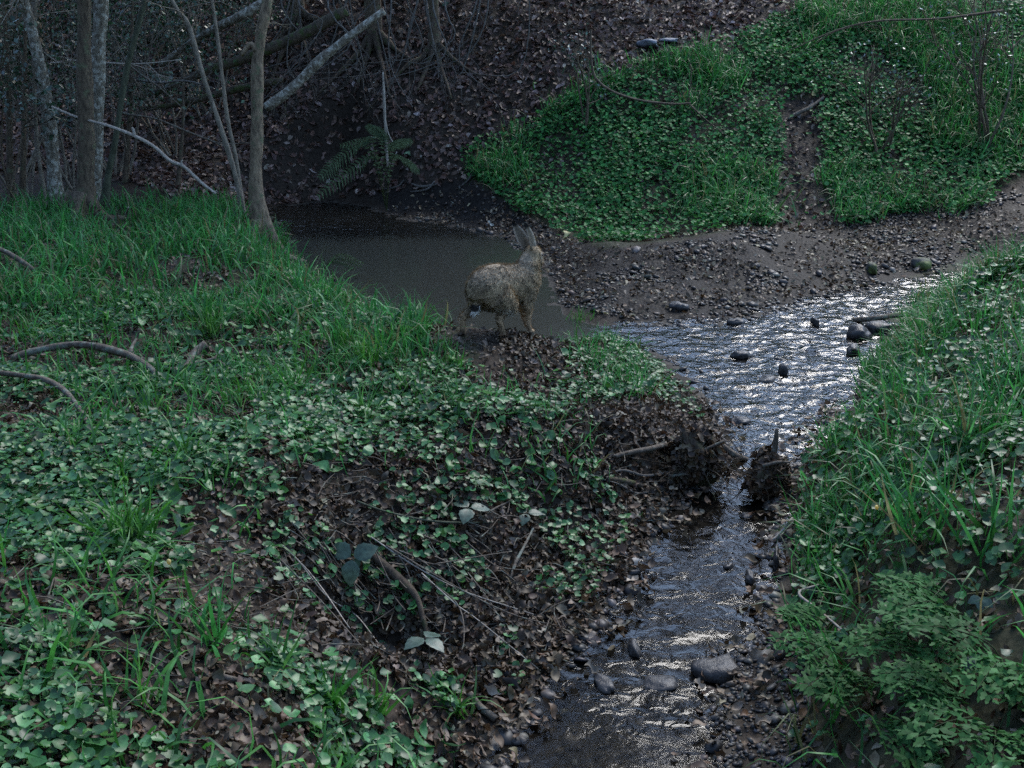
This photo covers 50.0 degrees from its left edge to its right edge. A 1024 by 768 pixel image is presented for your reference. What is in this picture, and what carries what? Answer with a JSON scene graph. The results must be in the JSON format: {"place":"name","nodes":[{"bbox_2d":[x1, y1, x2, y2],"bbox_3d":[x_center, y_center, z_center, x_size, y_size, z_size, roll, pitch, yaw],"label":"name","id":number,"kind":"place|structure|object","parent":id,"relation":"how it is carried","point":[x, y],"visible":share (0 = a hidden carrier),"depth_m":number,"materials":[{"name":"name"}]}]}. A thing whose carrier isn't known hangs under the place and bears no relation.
{"place":"outdoors","nodes":[
{"label":"outdoors","id":0,"kind":"place"},
{"bbox_2d":[0,0,1023,767],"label":"ground","id":1,"kind":"structure","parent":0,"point":[1000,636],"depth_m":8.52,"materials":[{"name":"soil"}]},
{"bbox_2d":[2,0,13,199],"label":"sapling","id":2,"kind":"object","parent":1,"relation":"on","point":[9,157],"visible":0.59,"depth_m":9.37,"materials":[{"name":"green plant"}]},
{"bbox_2d":[9,1,26,202],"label":"sapling","id":3,"kind":"object","parent":1,"relation":"on","point":[22,179],"visible":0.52,"depth_m":9.71,"materials":[{"name":"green plant"}]},
{"bbox_2d":[0,0,75,211],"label":"holly shrub","id":4,"kind":"object","parent":1,"relation":"on","point":[25,100],"visible":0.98,"depth_m":8.97,"materials":[{"name":"green plant"}]},
{"bbox_2d":[18,0,63,203],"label":"tree","id":5,"kind":"object","parent":1,"relation":"on","point":[54,178],"visible":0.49,"depth_m":9.21,"materials":[{"name":"grey plant"}]},
{"bbox_2d":[0,370,88,423],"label":"fallen branch","id":6,"kind":"object","parent":1,"relation":"on","point":[62,389],"visible":0.81,"depth_m":4.27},
{"bbox_2d":[0,0,108,201],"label":"tree","id":7,"kind":"object","parent":1,"relation":"on","point":[99,31],"visible":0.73,"depth_m":8.87,"materials":[{"name":"grey plant"}]},
{"bbox_2d":[96,62,294,184],"bbox_3d":[-2.595,-2.076,9.117,1.717,1.153,0.610,0,18,0],"label":"dead branch","id":8,"kind":"object","parent":7,"relation":"attached to","point":[175,126],"visible":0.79,"depth_m":9.09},
{"bbox_2d":[12,390,101,455],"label":"grass tuft","id":9,"kind":"object","parent":1,"relation":"on","point":[67,430],"visible":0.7,"depth_m":3.69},
{"bbox_2d":[16,597,100,659],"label":"grass tuft","id":10,"kind":"object","parent":1,"relation":"on","point":[69,635],"visible":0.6,"depth_m":2.41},
{"bbox_2d":[0,0,119,188],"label":"evergreen shrub","id":11,"kind":"object","parent":1,"relation":"on","point":[68,185],"visible":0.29,"depth_m":10.23,"materials":[{"name":"grey plant"}]},
{"bbox_2d":[32,0,93,200],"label":"tree","id":12,"kind":"object","parent":1,"relation":"on","point":[39,162],"visible":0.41,"depth_m":9.46,"materials":[{"name":"brown plant"}]},
{"bbox_2d":[23,20,192,96],"bbox_3d":[-3.440,-2.696,9.168,1.363,0.649,0.739,0,18,0],"label":"dead branch","id":13,"kind":"object","parent":12,"relation":"attached to","point":[74,60],"visible":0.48,"depth_m":9.22,"materials":[{"name":"brown wood"}]},
{"bbox_2d":[10,338,158,377],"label":"fallen branch","id":14,"kind":"object","parent":1,"relation":"on","point":[112,350],"visible":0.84,"depth_m":4.89,"materials":[{"name":"wood"}]},
{"bbox_2d":[0,0,187,197],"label":"evergreen shrub","id":15,"kind":"object","parent":1,"relation":"on","point":[32,162],"visible":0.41,"depth_m":10.38,"materials":[{"name":"green plant"}]},
{"bbox_2d":[35,0,164,222],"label":"tree","id":16,"kind":"object","parent":1,"relation":"on","point":[85,182],"visible":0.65,"depth_m":8.49,"materials":[{"name":"brown plant"}]},
{"bbox_2d":[51,106,216,193],"bbox_3d":[-2.966,-1.803,8.497,1.353,0.649,0.161,4,19,12],"label":"dead branch","id":17,"kind":"object","parent":16,"relation":"attached to","point":[164,156],"visible":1,"depth_m":8.43,"materials":[{"name":"grey wood"}]},
{"bbox_2d":[82,444,143,493],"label":"grass tuft","id":18,"kind":"object","parent":1,"relation":"on","point":[121,466],"visible":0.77,"depth_m":3.37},
{"bbox_2d":[99,0,146,210],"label":"tree","id":19,"kind":"object","parent":1,"relation":"on","point":[106,187],"visible":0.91,"depth_m":8.82,"materials":[{"name":"brown plant"}]},
{"bbox_2d":[53,457,200,563],"bbox_3d":[-1.061,0.366,3.007,0.434,0.296,0.325,-5,19,-16],"label":"grass tuft","id":20,"kind":"object","parent":1,"relation":"on","point":[138,524],"visible":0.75,"depth_m":3.00,"materials":[{"name":"plant"}]},
{"bbox_2d":[1,0,265,176],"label":"evergreen shrub","id":21,"kind":"object","parent":1,"relation":"on","point":[120,166],"visible":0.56,"depth_m":10.32,"materials":[{"name":"grey plant"}]},
{"bbox_2d":[105,2,205,113],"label":"dead branch","id":22,"kind":"object","parent":21,"relation":"attached to","point":[142,75],"visible":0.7,"depth_m":9.43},
{"bbox_2d":[107,34,233,118],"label":"dead branch","id":23,"kind":"object","parent":21,"relation":"attached to","point":[173,81],"visible":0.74,"depth_m":9.65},
{"bbox_2d":[40,0,226,158],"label":"evergreen shrub","id":24,"kind":"object","parent":1,"relation":"on","point":[161,142],"visible":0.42,"depth_m":11.28,"materials":[{"name":"grey plant"}]},
{"bbox_2d":[82,624,189,727],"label":"grass tuft","id":25,"kind":"object","parent":1,"relation":"on","point":[160,680],"visible":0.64,"depth_m":2.31,"materials":[{"name":"plant"}]},
{"bbox_2d":[93,372,195,417],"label":"grass tuft","id":26,"kind":"object","parent":1,"relation":"on","point":[149,402],"visible":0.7,"depth_m":4.17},
{"bbox_2d":[122,0,195,183],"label":"sapling","id":27,"kind":"object","parent":1,"relation":"on","point":[126,171],"visible":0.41,"depth_m":10.65,"materials":[{"name":"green plant"}]},
{"bbox_2d":[135,411,224,467],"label":"grass tuft","id":28,"kind":"object","parent":1,"relation":"on","point":[183,444],"visible":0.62,"depth_m":3.62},
{"bbox_2d":[72,0,326,187],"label":"sapling","id":29,"kind":"object","parent":1,"relation":"on","point":[179,173],"visible":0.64,"depth_m":10.25,"materials":[{"name":"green plant"}]},
{"bbox_2d":[159,0,244,202],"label":"tree","id":30,"kind":"object","parent":1,"relation":"on","point":[225,104],"visible":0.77,"depth_m":8.52,"materials":[{"name":"brown plant"}]},
{"bbox_2d":[105,13,303,147],"bbox_3d":[-3.001,-2.939,10.571,2.154,1.320,0.747,0,18,0],"label":"fallen log","id":31,"kind":"object","parent":1,"relation":"on","point":[239,88],"visible":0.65,"depth_m":10.73,"materials":[{"name":"wood"}]},
{"bbox_2d":[174,284,246,341],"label":"grass tuft","id":32,"kind":"object","parent":1,"relation":"on","point":[212,326],"visible":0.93,"depth_m":5.38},
{"bbox_2d":[152,568,271,648],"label":"grass tuft","id":33,"kind":"object","parent":1,"relation":"on","point":[215,631],"visible":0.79,"depth_m":2.57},
{"bbox_2d":[127,0,298,116],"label":"evergreen shrub","id":34,"kind":"object","parent":1,"relation":"on","point":[276,17],"visible":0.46,"depth_m":12.15,"materials":[{"name":"green plant"}]},
{"bbox_2d":[145,0,287,214],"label":"tree","id":35,"kind":"object","parent":1,"relation":"on","point":[211,100],"visible":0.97,"depth_m":8.42,"materials":[{"name":"brown plant"}]},
{"bbox_2d":[0,179,475,364],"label":"grass","id":36,"kind":"structure","parent":1,"relation":"on","point":[202,218],"depth_m":6.67,"materials":[{"name":"plant"}]},
{"bbox_2d":[217,364,280,406],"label":"grass tuft","id":37,"kind":"object","parent":1,"relation":"on","point":[248,388],"visible":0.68,"depth_m":4.43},
{"bbox_2d":[153,0,348,108],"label":"fallen log","id":38,"kind":"object","parent":1,"relation":"on","point":[300,35],"visible":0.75,"depth_m":10.28,"materials":[{"name":"wood"}]},
{"bbox_2d":[158,0,273,66],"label":"fallen log","id":39,"kind":"object","parent":38,"relation":"on","point":[248,11],"visible":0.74,"depth_m":9.94,"materials":[{"name":"wood"}]},
{"bbox_2d":[236,0,306,260],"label":"tree","id":40,"kind":"object","parent":1,"relation":"on","point":[257,201],"visible":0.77,"depth_m":8.39,"materials":[{"name":"brown plant"}]},
{"bbox_2d":[236,598,315,671],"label":"grass tuft","id":41,"kind":"object","parent":1,"relation":"on","point":[272,647],"visible":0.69,"depth_m":2.56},
{"bbox_2d":[237,347,315,391],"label":"grass tuft","id":42,"kind":"object","parent":1,"relation":"on","point":[300,372],"visible":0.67,"depth_m":4.70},
{"bbox_2d":[213,0,340,118],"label":"spruce tree","id":43,"kind":"object","parent":1,"relation":"on","point":[301,13],"visible":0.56,"depth_m":11.05,"materials":[{"name":"brown plant"}]},
{"bbox_2d":[263,8,385,111],"bbox_3d":[-1.595,-2.742,9.310,1.084,0.848,0.085,0,18,0],"label":"fallen log","id":44,"kind":"object","parent":1,"relation":"on","point":[316,63],"visible":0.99,"depth_m":9.29,"materials":[{"name":"wood"}]},
{"bbox_2d":[0,286,655,746],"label":"broad leaves","id":45,"kind":"object","parent":1,"relation":"on","point":[322,452],"visible":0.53,"depth_m":4.17,"materials":[{"name":"green plant"}]},
{"bbox_2d":[0,259,663,767],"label":"strap leaves","id":46,"kind":"object","parent":1,"relation":"on","point":[82,575],"visible":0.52,"depth_m":2.83,"materials":[{"name":"green plant"}]},
{"bbox_2d":[0,333,663,709],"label":"twig litter","id":47,"kind":"object","parent":1,"relation":"on","point":[406,553],"visible":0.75,"depth_m":3.52,"materials":[{"name":"wood"}]},
{"bbox_2d":[294,646,376,731],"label":"grass tuft","id":48,"kind":"object","parent":1,"relation":"on","point":[336,698],"visible":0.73,"depth_m":2.63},
{"bbox_2d":[0,265,671,767],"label":"ground cover","id":49,"kind":"object","parent":1,"relation":"on","point":[54,739],"visible":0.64,"depth_m":3.35,"materials":[{"name":"green plant"}]},
{"bbox_2d":[0,257,677,767],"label":"sparse grass","id":50,"kind":"structure","parent":1,"relation":"on","point":[394,355],"depth_m":5.09,"materials":[{"name":"plant"}]},
{"bbox_2d":[316,313,365,352],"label":"grass tuft","id":51,"kind":"object","parent":1,"relation":"on","point":[341,331],"visible":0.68,"depth_m":5.17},
{"bbox_2d":[263,0,422,122],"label":"spruce tree","id":52,"kind":"object","parent":1,"relation":"on","point":[375,37],"visible":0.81,"depth_m":11.28,"materials":[{"name":"brown plant"}]},
{"bbox_2d":[332,542,377,586],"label":"bramble leaf","id":53,"kind":"object","parent":1,"relation":"on","point":[350,569],"visible":1,"depth_m":3.49,"materials":[{"name":"plant"}]},
{"bbox_2d":[0,223,716,767],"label":"leaf litter","id":54,"kind":"object","parent":1,"relation":"on","point":[260,715],"visible":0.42,"depth_m":3.40,"materials":[{"name":"plant"}]},
{"bbox_2d":[453,500,489,523],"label":"bramble leaf","id":55,"kind":"object","parent":54,"relation":"on","point":[466,515],"visible":1,"depth_m":3.79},
{"bbox_2d":[322,320,401,371],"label":"grass tuft","id":56,"kind":"object","parent":1,"relation":"on","point":[362,350],"visible":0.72,"depth_m":4.95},
{"bbox_2d":[342,375,384,420],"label":"grass tuft","id":57,"kind":"object","parent":1,"relation":"on","point":[361,403],"visible":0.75,"depth_m":4.34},
{"bbox_2d":[315,124,419,210],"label":"fern","id":58,"kind":"object","parent":1,"relation":"on","point":[380,135],"visible":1,"depth_m":10.36,"materials":[{"name":"green plant"}]},
{"bbox_2d":[341,653,424,722],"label":"grass tuft","id":59,"kind":"object","parent":1,"relation":"on","point":[382,709],"visible":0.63,"depth_m":2.79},
{"bbox_2d":[0,0,806,213],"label":"hillside leaf litter","id":60,"kind":"object","parent":1,"relation":"on","point":[157,173],"visible":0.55,"depth_m":11.85,"materials":[{"name":"plant"}]},
{"bbox_2d":[371,553,444,655],"bbox_3d":[-0.292,0.702,3.466,0.081,0.227,0.594,-14,23,-36],"label":"exposed root","id":61,"kind":"object","parent":1,"relation":"on","point":[393,574],"visible":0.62,"depth_m":3.54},
{"bbox_2d":[355,0,529,130],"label":"spruce tree","id":62,"kind":"object","parent":1,"relation":"on","point":[434,48],"visible":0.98,"depth_m":10.62,"materials":[{"name":"brown plant"}]},
{"bbox_2d":[262,399,643,695],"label":"bank leaves","id":63,"kind":"object","parent":1,"relation":"on","point":[454,539],"visible":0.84,"depth_m":3.73,"materials":[{"name":"green plant"}]},
{"bbox_2d":[410,666,505,727],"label":"grass tuft","id":64,"kind":"object","parent":1,"relation":"on","point":[457,711],"visible":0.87,"depth_m":2.99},
{"bbox_2d":[259,396,696,702],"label":"fallen leaves","id":65,"kind":"object","parent":1,"relation":"on","point":[334,625],"visible":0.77,"depth_m":3.64,"materials":[{"name":"brown plant"}]},
{"bbox_2d":[404,631,443,657],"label":"bramble leaf","id":66,"kind":"object","parent":65,"relation":"on","point":[435,643],"visible":0.96,"depth_m":3.09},
{"bbox_2d":[457,221,548,335],"bbox_3d":[-0.011,-0.506,5.467,0.272,0.568,0.594,17,23,41],"label":"hare","id":67,"kind":"object","parent":1,"relation":"on","point":[503,291],"visible":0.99,"depth_m":5.38,"materials":[{"name":"fur"}]},
{"bbox_2d":[548,5,617,128],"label":"budding shrub","id":68,"kind":"object","parent":1,"relation":"on","point":[584,86],"visible":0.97,"depth_m":10.78,"materials":[{"name":"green plant"}]},
{"bbox_2d":[594,673,614,693],"bbox_3d":[0.266,0.881,3.203,0.051,0.042,0.097,-4,19,-13],"label":"stone","id":69,"kind":"object","parent":1,"relation":"on","point":[605,684],"visible":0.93,"depth_m":3.19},
{"bbox_2d":[495,327,717,440],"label":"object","id":70,"kind":"object","parent":1,"relation":"on","point":[538,338],"visible":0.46,"depth_m":5.17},
{"bbox_2d":[565,334,704,416],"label":"grass","id":71,"kind":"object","parent":1,"relation":"on","point":[669,381],"visible":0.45,"depth_m":5.51,"materials":[{"name":"green plant"}]},
{"bbox_2d":[612,442,666,457],"bbox_3d":[0.569,0.272,4.530,0.404,0.060,0.052,-16,24,-39],"label":"fallen stick","id":72,"kind":"object","parent":1,"relation":"on","point":[643,449],"visible":0.84,"depth_m":4.47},
{"bbox_2d":[472,403,839,767],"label":"edge stones","id":73,"kind":"object","parent":1,"relation":"on","point":[717,746],"visible":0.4,"depth_m":3.38,"materials":[{"name":"stone"}]},
{"bbox_2d":[474,398,845,767],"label":"edge leaf litter","id":74,"kind":"object","parent":1,"relation":"on","point":[758,685],"visible":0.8,"depth_m":3.53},
{"bbox_2d":[644,674,676,690],"bbox_3d":[0.434,0.878,3.214,0.107,0.032,0.085,0,18,0],"label":"stone","id":75,"kind":"object","parent":1,"relation":"on","point":[661,682],"visible":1,"depth_m":3.20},
{"bbox_2d":[589,29,731,138],"bbox_3d":[1.194,-2.365,8.700,1.175,0.847,0.022,0,18,0],"label":"bare twig","id":76,"kind":"object","parent":1,"relation":"on","point":[609,89],"visible":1,"depth_m":8.72,"materials":[{"name":"wood"}]},
{"bbox_2d":[627,389,768,503],"bbox_3d":[0.724,0.343,4.492,0.593,0.399,0.675,-13,22,-34],"label":"debris clump","id":77,"kind":"object","parent":1,"relation":"on","point":[695,450],"visible":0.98,"depth_m":4.47,"materials":[{"name":"brown plant"}]},
{"bbox_2d":[479,273,958,767],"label":"bed gravel","id":78,"kind":"structure","parent":1,"relation":"on","point":[547,693],"depth_m":3.72,"materials":[{"name":"gravel"}]},
{"bbox_2d":[459,0,1023,227],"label":"slope grass","id":79,"kind":"structure","parent":1,"relation":"on","point":[887,12],"depth_m":10.92,"materials":[{"name":"plant"}]},
{"bbox_2d":[459,0,1023,242],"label":"slope ground cover","id":80,"kind":"object","parent":1,"relation":"on","point":[775,52],"visible":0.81,"depth_m":10.57,"materials":[{"name":"green plant"}]},
{"bbox_2d":[460,0,1023,242],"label":"slope leaf litter","id":81,"kind":"object","parent":1,"relation":"on","point":[770,159],"visible":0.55,"depth_m":10.65,"materials":[{"name":"plant"}]},
{"bbox_2d":[701,606,813,767],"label":"shore gravel","id":82,"kind":"structure","parent":1,"relation":"on","point":[775,720],"depth_m":3.04,"materials":[{"name":"stone"}]},
{"bbox_2d":[699,422,841,501],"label":"debris clump","id":83,"kind":"object","parent":1,"relation":"on","point":[769,465],"visible":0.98,"depth_m":4.40,"materials":[{"name":"brown plant"}]},
{"bbox_2d":[747,96,842,235],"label":"track leaf litter","id":84,"kind":"object","parent":1,"relation":"on","point":[811,209],"visible":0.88,"depth_m":10.02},
{"bbox_2d":[775,602,849,640],"bbox_3d":[0.910,0.708,3.204,0.297,0.088,0.150,16,24,40],"label":"cow parsley","id":85,"kind":"object","parent":1,"relation":"on","point":[792,609],"visible":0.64,"depth_m":3.23,"materials":[{"name":"green plant"}]},
{"bbox_2d":[767,627,878,707],"bbox_3d":[0.811,0.764,2.902,0.223,0.113,0.368,-3,19,-10],"label":"cow parsley","id":86,"kind":"object","parent":1,"relation":"on","point":[828,679],"visible":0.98,"depth_m":2.84,"materials":[{"name":"green plant"}]},
{"bbox_2d":[797,402,861,462],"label":"grass tuft","id":87,"kind":"object","parent":1,"relation":"on","point":[826,445],"visible":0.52,"depth_m":4.58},
{"bbox_2d":[824,444,887,502],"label":"grass tuft","id":88,"kind":"object","parent":1,"relation":"on","point":[843,490],"visible":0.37,"depth_m":4.00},
{"bbox_2d":[811,32,945,154],"bbox_3d":[3.415,-2.661,10.239,1.099,1.189,0.960,13,22,33],"label":"budding shrub","id":89,"kind":"object","parent":1,"relation":"on","point":[894,122],"visible":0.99,"depth_m":10.23,"materials":[{"name":"brown plant"}]},
{"bbox_2d":[748,233,1023,767],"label":"bank grass","id":90,"kind":"structure","parent":1,"relation":"on","point":[952,325],"depth_m":3.92,"materials":[{"name":"plant"}]},
{"bbox_2d":[765,0,1008,75],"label":"bare twig","id":91,"kind":"object","parent":1,"relation":"on","point":[957,16],"visible":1,"depth_m":8.91,"materials":[{"name":"wood"}]},
{"bbox_2d":[839,341,953,421],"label":"grass tuft","id":92,"kind":"object","parent":1,"relation":"on","point":[892,399],"visible":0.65,"depth_m":4.21,"materials":[{"name":"plant"}]},
{"bbox_2d":[832,610,967,686],"bbox_3d":[0.999,0.648,2.772,0.319,0.121,0.394,10,21,27],"label":"cow parsley","id":93,"kind":"object","parent":1,"relation":"on","point":[855,642],"visible":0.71,"depth_m":2.69,"materials":[{"name":"green plant"}]},
{"bbox_2d":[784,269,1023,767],"bbox_3d":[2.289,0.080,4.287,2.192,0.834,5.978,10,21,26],"label":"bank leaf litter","id":94,"kind":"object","parent":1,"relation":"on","point":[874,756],"visible":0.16,"depth_m":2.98,"materials":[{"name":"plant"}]},
{"bbox_2d":[786,244,1023,767],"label":"bank ground cover","id":95,"kind":"object","parent":1,"relation":"on","point":[848,560],"visible":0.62,"depth_m":3.68,"materials":[{"name":"green plant"}]},
{"bbox_2d":[865,695,949,767],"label":"cow parsley","id":96,"kind":"object","parent":1,"relation":"on","point":[921,759],"visible":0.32,"depth_m":2.43,"materials":[{"name":"green plant"}]},
{"bbox_2d":[869,569,961,633],"bbox_3d":[1.007,0.568,2.780,0.243,0.117,0.330,0,18,0],"label":"cow parsley","id":97,"kind":"object","parent":1,"relation":"on","point":[921,598],"visible":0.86,"depth_m":2.74,"materials":[{"name":"green plant"}]},
{"bbox_2d":[832,418,1004,581],"bbox_3d":[1.123,0.317,3.125,0.558,0.444,0.417,16,24,40],"label":"grass tuft","id":98,"kind":"object","parent":1,"relation":"on","point":[938,528],"visible":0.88,"depth_m":3.13,"materials":[{"name":"plant"}]},
{"bbox_2d":[871,654,1002,712],"bbox_3d":[1.024,0.701,2.514,0.394,0.101,0.218,0,18,0],"label":"cow parsley","id":99,"kind":"object","parent":1,"relation":"on","point":[920,671],"visible":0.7,"depth_m":2.50,"materials":[{"name":"green plant"}]},
{"bbox_2d":[895,673,1023,767],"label":"cow parsley","id":100,"kind":"object","parent":1,"relation":"on","point":[964,734],"visible":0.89,"depth_m":2.23,"materials":[{"name":"green plant"}]},
{"bbox_2d":[900,612,1023,705],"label":"cow parsley","id":101,"kind":"object","parent":1,"relation":"on","point":[998,684],"visible":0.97,"depth_m":2.41,"materials":[{"name":"green plant"}]},
{"bbox_2d":[914,417,1023,555],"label":"grass tuft","id":102,"kind":"object","parent":1,"relation":"on","point":[994,514],"visible":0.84,"depth_m":2.93,"materials":[{"name":"plant"}]},
{"bbox_2d":[915,329,1023,457],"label":"grass tuft","id":103,"kind":"object","parent":1,"relation":"on","point":[971,415],"visible":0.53,"depth_m":3.62,"materials":[{"name":"plant"}]},
{"bbox_2d":[916,0,1023,147],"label":"budding shrub","id":104,"kind":"object","parent":1,"relation":"on","point":[980,101],"visible":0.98,"depth_m":10.15,"materials":[{"name":"brown plant"}]},
{"bbox_2d":[947,314,1023,414],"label":"grass tuft","id":105,"kind":"object","parent":1,"relation":"on","point":[1011,368],"visible":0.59,"depth_m":3.95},
{"bbox_2d":[267,200,965,767],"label":"stream","id":106,"kind":"structure","parent":0,"point":[691,604],"depth_m":5.22,"materials":[{"name":"liquid"}]},
{"bbox_2d":[690,653,739,683],"bbox_3d":[0.602,0.855,3.264,0.143,0.073,0.132,0,18,0],"label":"stone","id":107,"kind":"object","parent":106,"relation":"on","point":[713,670],"visible":0.88,"depth_m":3.24,"materials":[{"name":"stone"}]},
{"bbox_2d":[846,324,872,339],"bbox_3d":[2.115,-0.301,6.680,0.156,0.134,0.164,6,19,18],"label":"stone","id":108,"kind":"object","parent":106,"relation":"on","point":[857,331],"visible":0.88,"depth_m":6.63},
{"bbox_2d":[387,177,1023,322],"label":"gravel","id":109,"kind":"structure","parent":0,"point":[754,236],"depth_m":8.40,"materials":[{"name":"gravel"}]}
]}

